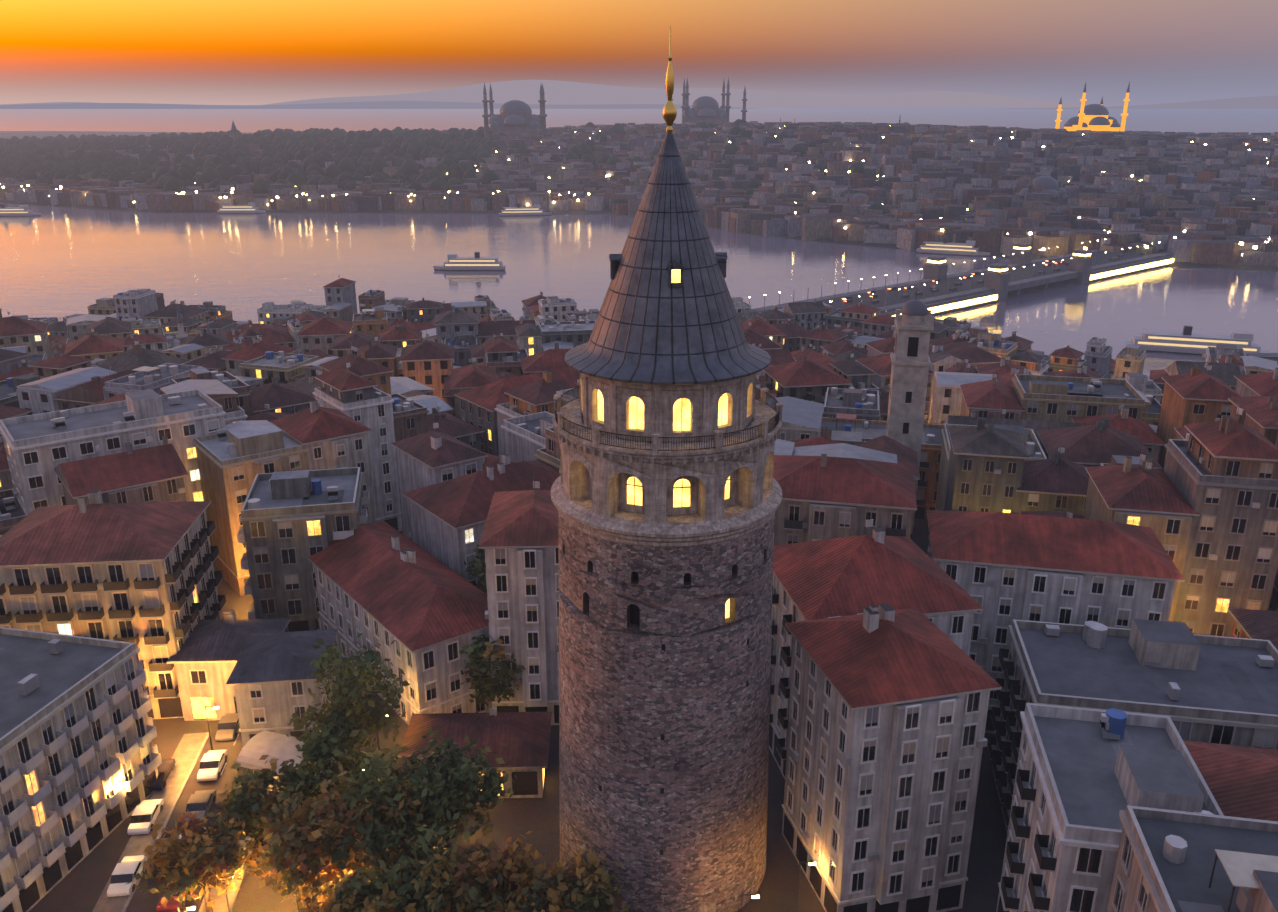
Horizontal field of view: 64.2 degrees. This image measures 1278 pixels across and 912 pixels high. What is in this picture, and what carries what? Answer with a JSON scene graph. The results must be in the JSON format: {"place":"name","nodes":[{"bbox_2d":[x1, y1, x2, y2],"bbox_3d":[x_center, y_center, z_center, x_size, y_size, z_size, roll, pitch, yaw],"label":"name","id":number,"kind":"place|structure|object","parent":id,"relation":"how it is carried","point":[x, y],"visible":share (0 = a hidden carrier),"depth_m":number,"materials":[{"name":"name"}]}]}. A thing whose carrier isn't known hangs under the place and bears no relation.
{"place":"outdoors","nodes":[
{"label":"outdoors","id":0,"kind":"place"},
{"bbox_2d":[92,731,277,911],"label":"street","id":1,"kind":"structure","parent":0,"point":[182,783],"depth_m":94.94,"materials":[{"name":"grey asphalt"}]},
{"bbox_2d":[107,855,146,896],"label":"car","id":2,"kind":"object","parent":1,"relation":"on","point":[127,869],"visible":0.92,"depth_m":85.03,"materials":[{"name":"white paint"}]},
{"bbox_2d":[127,799,163,834],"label":"car","id":3,"kind":"object","parent":1,"relation":"on","point":[145,813],"visible":0.98,"depth_m":92.17,"materials":[{"name":"white paint"}]},
{"bbox_2d":[151,759,175,790],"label":"car","id":4,"kind":"object","parent":1,"relation":"on","point":[166,767],"visible":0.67,"depth_m":98.31,"materials":[{"name":"grey paint"}]},
{"bbox_2d":[156,877,192,911],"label":"car","id":5,"kind":"object","parent":1,"relation":"on","point":[173,904],"visible":0.29,"depth_m":82.56,"materials":[{"name":"red paint"}]},
{"bbox_2d":[184,789,215,821],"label":"car","id":6,"kind":"object","parent":1,"relation":"on","point":[202,801],"visible":0.65,"depth_m":93.86,"materials":[{"name":"grey paint"}]},
{"bbox_2d":[204,706,218,750],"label":"street lamp","id":7,"kind":"object","parent":1,"relation":"on","point":[215,707],"visible":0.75,"depth_m":101.90,"materials":[{"name":"grey metal"}]},
{"bbox_2d":[197,749,227,781],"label":"car","id":8,"kind":"object","parent":1,"relation":"on","point":[212,763],"visible":1,"depth_m":99.46,"materials":[{"name":"white paint"}]},
{"bbox_2d":[215,713,239,740],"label":"car","id":9,"kind":"object","parent":1,"relation":"on","point":[228,726],"visible":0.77,"depth_m":105.62,"materials":[{"name":"grey paint"}]},
{"bbox_2d":[236,731,376,799],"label":"canopy","id":10,"kind":"object","parent":1,"relation":"on","point":[280,747],"visible":0.25,"depth_m":97.83,"materials":[{"name":"grey fabric"}]},
{"bbox_2d":[0,80,1123,107],"bbox_3d":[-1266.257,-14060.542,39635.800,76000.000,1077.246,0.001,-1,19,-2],"label":"hills","id":11,"kind":"structure","parent":0,"point":[558,92],"depth_m":39726.73,"materials":[{"name":"grey"}]},
{"bbox_2d":[0,108,1277,379],"bbox_3d":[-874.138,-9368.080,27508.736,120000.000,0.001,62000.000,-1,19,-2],"label":"sea water","id":12,"kind":"structure","parent":0,"point":[58,262],"depth_m":690.72,"materials":[{"name":"grey liquid"}]},
{"bbox_2d":[0,204,41,215],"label":"ferry","id":13,"kind":"object","parent":12,"relation":"on","point":[21,210],"visible":0.96,"depth_m":951.84,"materials":[{"name":"grey metal"}]},
{"bbox_2d":[217,201,264,213],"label":"ferry","id":14,"kind":"object","parent":12,"relation":"on","point":[249,208],"visible":0.98,"depth_m":976.07,"materials":[{"name":"grey metal"}]},
{"bbox_2d":[433,252,505,270],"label":"ferry","id":15,"kind":"object","parent":12,"relation":"on","point":[454,262],"visible":0.94,"depth_m":638.39,"materials":[{"name":"grey metal"}]},
{"bbox_2d":[499,203,551,215],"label":"ferry","id":16,"kind":"object","parent":12,"relation":"on","point":[518,210],"visible":0.94,"depth_m":955.88,"materials":[{"name":"grey metal"}]},
{"bbox_2d":[916,237,989,255],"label":"ferry","id":17,"kind":"object","parent":12,"relation":"on","point":[946,247],"visible":0.96,"depth_m":706.70,"materials":[{"name":"grey metal"}]},
{"bbox_2d":[749,239,1173,316],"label":"bridge","id":18,"kind":"structure","parent":12,"relation":"on","point":[939,290],"depth_m":560.00,"materials":[{"name":"concrete"}]},
{"bbox_2d":[1125,326,1277,357],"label":"ferry","id":19,"kind":"object","parent":12,"relation":"on","point":[1187,341],"visible":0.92,"depth_m":424.10,"materials":[{"name":"grey metal"}]},
{"bbox_2d":[0,96,1277,108],"bbox_3d":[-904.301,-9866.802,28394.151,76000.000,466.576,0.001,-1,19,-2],"label":"hills","id":20,"kind":"structure","parent":0,"point":[1265,102],"depth_m":28289.61,"materials":[{"name":"grey"}]},
{"bbox_2d":[0,131,1277,270],"bbox_3d":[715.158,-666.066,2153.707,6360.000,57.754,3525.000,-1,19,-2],"label":"shoreline","id":21,"kind":"structure","parent":0,"point":[22,134],"depth_m":984.63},
{"bbox_2d":[63,121,238,157],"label":"topkapi palace","id":22,"kind":"structure","parent":21,"relation":"on","point":[234,136],"depth_m":1482.91,"materials":[{"name":"grey"}]},
{"bbox_2d":[0,119,887,213],"bbox_3d":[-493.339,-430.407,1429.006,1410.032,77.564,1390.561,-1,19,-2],"label":"park trees","id":23,"kind":"object","parent":21,"relation":"on","point":[21,160],"visible":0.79,"depth_m":1297.67,"materials":[{"name":"green plant"}]},
{"bbox_2d":[482,82,546,138],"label":"mosque","id":24,"kind":"structure","parent":21,"relation":"on","point":[513,118],"depth_m":1523.24,"materials":[{"name":"grey stone"}]},
{"bbox_2d":[0,133,1269,254],"bbox_3d":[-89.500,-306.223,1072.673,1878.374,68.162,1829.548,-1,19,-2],"label":"city light points","id":25,"kind":"structure","parent":21,"relation":"on","point":[1184,231],"depth_m":982.80,"materials":[{"name":"yellow"}]},
{"bbox_2d":[0,121,1277,266],"bbox_3d":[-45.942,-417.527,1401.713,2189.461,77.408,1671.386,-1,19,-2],"label":"city buildings","id":26,"kind":"structure","parent":21,"relation":"on","point":[1215,197],"depth_m":979.59,"materials":[{"name":"tile"}]},
{"bbox_2d":[672,77,746,123],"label":"mosque","id":27,"kind":"structure","parent":21,"relation":"on","point":[705,109],"depth_m":1679.01,"materials":[{"name":"grey stone"}]},
{"bbox_2d":[846,175,873,204],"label":"mosque","id":28,"kind":"structure","parent":21,"relation":"on","point":[858,196],"depth_m":854.93,"materials":[{"name":"grey stone"}]},
{"bbox_2d":[1018,152,1085,203],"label":"mosque","id":29,"kind":"structure","parent":21,"relation":"on","point":[1044,184],"depth_m":830.53,"materials":[{"name":"grey stone"}]},
{"bbox_2d":[1055,81,1129,130],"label":"mosque","id":30,"kind":"structure","parent":21,"relation":"on","point":[1093,117],"depth_m":1474.67,"materials":[{"name":"brown stone"}]},
{"bbox_2d":[0,0,1277,105],"label":"sky","id":31,"kind":"structure","parent":0,"point":[193,52],"materials":[{"name":"orange"}]},
{"bbox_2d":[29,519,1271,911],"bbox_3d":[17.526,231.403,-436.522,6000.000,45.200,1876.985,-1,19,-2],"label":"terrain","id":32,"kind":"structure","parent":0,"point":[81,885],"depth_m":90.80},
{"bbox_2d":[114,781,124,784],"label":"street lamp","id":33,"kind":"object","parent":32,"relation":"on","point":[120,783],"visible":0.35,"depth_m":91.66,"materials":[{"name":"grey"}]},
{"bbox_2d":[176,906,195,911],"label":"street lamp","id":34,"kind":"object","parent":32,"relation":"on","point":[189,907],"visible":1,"depth_m":78.04,"materials":[{"name":"grey"}]},
{"bbox_2d":[176,303,210,344],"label":"minarets","id":35,"kind":"object","parent":32,"relation":"on","point":[182,336],"visible":0.33,"depth_m":295.98,"materials":[{"name":"grey stone"}]},
{"bbox_2d":[125,802,265,911],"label":"tree","id":36,"kind":"object","parent":32,"relation":"on","point":[206,866],"visible":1,"depth_m":79.62,"materials":[{"name":"green plant"}]},
{"bbox_2d":[224,874,239,911],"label":"street lamp","id":37,"kind":"object","parent":32,"relation":"on","point":[228,906],"visible":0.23,"depth_m":81.37,"materials":[{"name":"grey"}]},
{"bbox_2d":[214,755,306,848],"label":"tree","id":38,"kind":"object","parent":32,"relation":"on","point":[249,805],"visible":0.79,"depth_m":86.65,"materials":[{"name":"green plant"}]},
{"bbox_2d":[241,783,385,911],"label":"tree","id":39,"kind":"object","parent":32,"relation":"on","point":[297,849],"visible":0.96,"depth_m":79.92,"materials":[{"name":"green plant"}]},
{"bbox_2d":[271,718,384,813],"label":"tree","id":40,"kind":"object","parent":32,"relation":"on","point":[318,753],"visible":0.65,"depth_m":90.67,"materials":[{"name":"green plant"}]},
{"bbox_2d":[286,633,409,747],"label":"tree","id":41,"kind":"object","parent":32,"relation":"on","point":[348,720],"visible":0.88,"depth_m":96.53,"materials":[{"name":"green plant"}]},
{"bbox_2d":[310,864,415,911],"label":"tree","id":42,"kind":"object","parent":32,"relation":"on","point":[345,893],"visible":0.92,"depth_m":76.06,"materials":[{"name":"green plant"}]},
{"bbox_2d":[377,714,387,749],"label":"street lamp","id":43,"kind":"object","parent":32,"relation":"on","point":[378,737],"visible":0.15,"depth_m":102.78,"materials":[{"name":"grey metal"}]},
{"bbox_2d":[305,744,466,871],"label":"tree","id":44,"kind":"object","parent":32,"relation":"on","point":[361,788],"visible":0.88,"depth_m":82.50,"materials":[{"name":"green plant"}]},
{"bbox_2d":[361,822,488,911],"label":"tree","id":45,"kind":"object","parent":32,"relation":"on","point":[401,871],"visible":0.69,"depth_m":77.96,"materials":[{"name":"green plant"}]},
{"bbox_2d":[388,726,516,847],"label":"tree","id":46,"kind":"object","parent":32,"relation":"on","point":[488,783],"visible":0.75,"depth_m":86.74,"materials":[{"name":"green plant"}]},
{"bbox_2d":[399,829,550,911],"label":"tree","id":47,"kind":"object","parent":32,"relation":"on","point":[509,874],"visible":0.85,"depth_m":77.32,"materials":[{"name":"green plant"}]},
{"bbox_2d":[464,542,486,593],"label":"tree","id":48,"kind":"object","parent":32,"relation":"on","point":[482,583],"visible":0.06,"depth_m":119.88,"materials":[{"name":"green plant"}]},
{"bbox_2d":[459,634,525,712],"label":"tree","id":49,"kind":"object","parent":32,"relation":"on","point":[486,683],"visible":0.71,"depth_m":104.84,"materials":[{"name":"green plant"}]},
{"bbox_2d":[491,849,631,911],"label":"tree","id":50,"kind":"object","parent":32,"relation":"on","point":[563,892],"visible":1,"depth_m":76.89,"materials":[{"name":"green plant"}]},
{"bbox_2d":[0,275,1277,911],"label":"city buildings","id":51,"kind":"structure","parent":32,"relation":"on","point":[1074,615],"depth_m":106.43,"materials":[{"name":"paint"}]},
{"bbox_2d":[551,25,782,911],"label":"stone tower","id":52,"kind":"structure","parent":32,"relation":"on","point":[666,493],"depth_m":73.53,"materials":[{"name":"grey stone"}]},
{"bbox_2d":[741,894,758,911],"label":"street lamp","id":53,"kind":"object","parent":32,"relation":"on","point":[754,895],"visible":1,"depth_m":77.20,"materials":[{"name":"grey metal"}]},
{"bbox_2d":[796,861,815,907],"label":"street lamp","id":54,"kind":"object","parent":32,"relation":"on","point":[810,864],"visible":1,"depth_m":82.42,"materials":[{"name":"grey metal"}]},
{"bbox_2d":[886,288,933,533],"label":"church bell tower","id":55,"kind":"structure","parent":32,"relation":"on","point":[909,356],"depth_m":156.72,"materials":[{"name":"stone"}]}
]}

